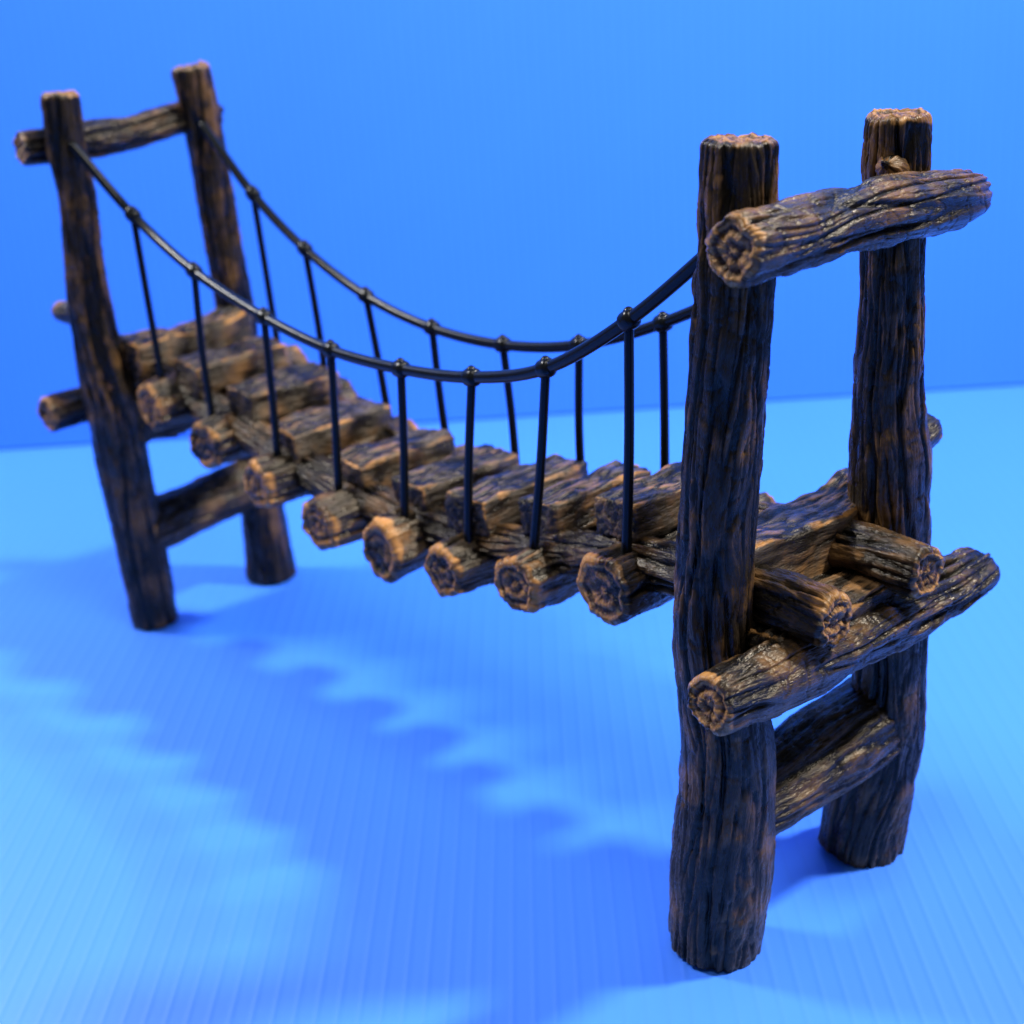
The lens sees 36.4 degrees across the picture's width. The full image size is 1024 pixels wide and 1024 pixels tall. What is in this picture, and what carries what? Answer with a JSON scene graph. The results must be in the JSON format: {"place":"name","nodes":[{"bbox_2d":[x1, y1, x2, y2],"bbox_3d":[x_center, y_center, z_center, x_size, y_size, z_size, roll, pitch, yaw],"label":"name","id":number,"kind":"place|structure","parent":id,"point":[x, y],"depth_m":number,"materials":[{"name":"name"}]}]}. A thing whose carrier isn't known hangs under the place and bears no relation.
{"place":"outdoors","nodes":[
{"label":"outdoors","id":0,"kind":"place"},
{"bbox_2d":[12,60,1000,971],"bbox_3d":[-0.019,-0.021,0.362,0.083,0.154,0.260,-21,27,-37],"label":"model bridge","id":1,"kind":"structure","parent":0,"point":[836,578],"depth_m":0.30,"materials":[{"name":"brown wood"}]},
{"bbox_2d":[0,384,1023,1023],"bbox_3d":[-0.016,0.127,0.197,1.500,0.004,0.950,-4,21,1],"label":"ground","id":2,"kind":"structure","parent":0,"point":[342,784],"depth_m":0.35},
{"bbox_2d":[0,0,1023,448],"bbox_3d":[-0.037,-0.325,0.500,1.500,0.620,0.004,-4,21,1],"label":"backdrop","id":3,"kind":"structure","parent":0,"point":[520,170],"depth_m":0.57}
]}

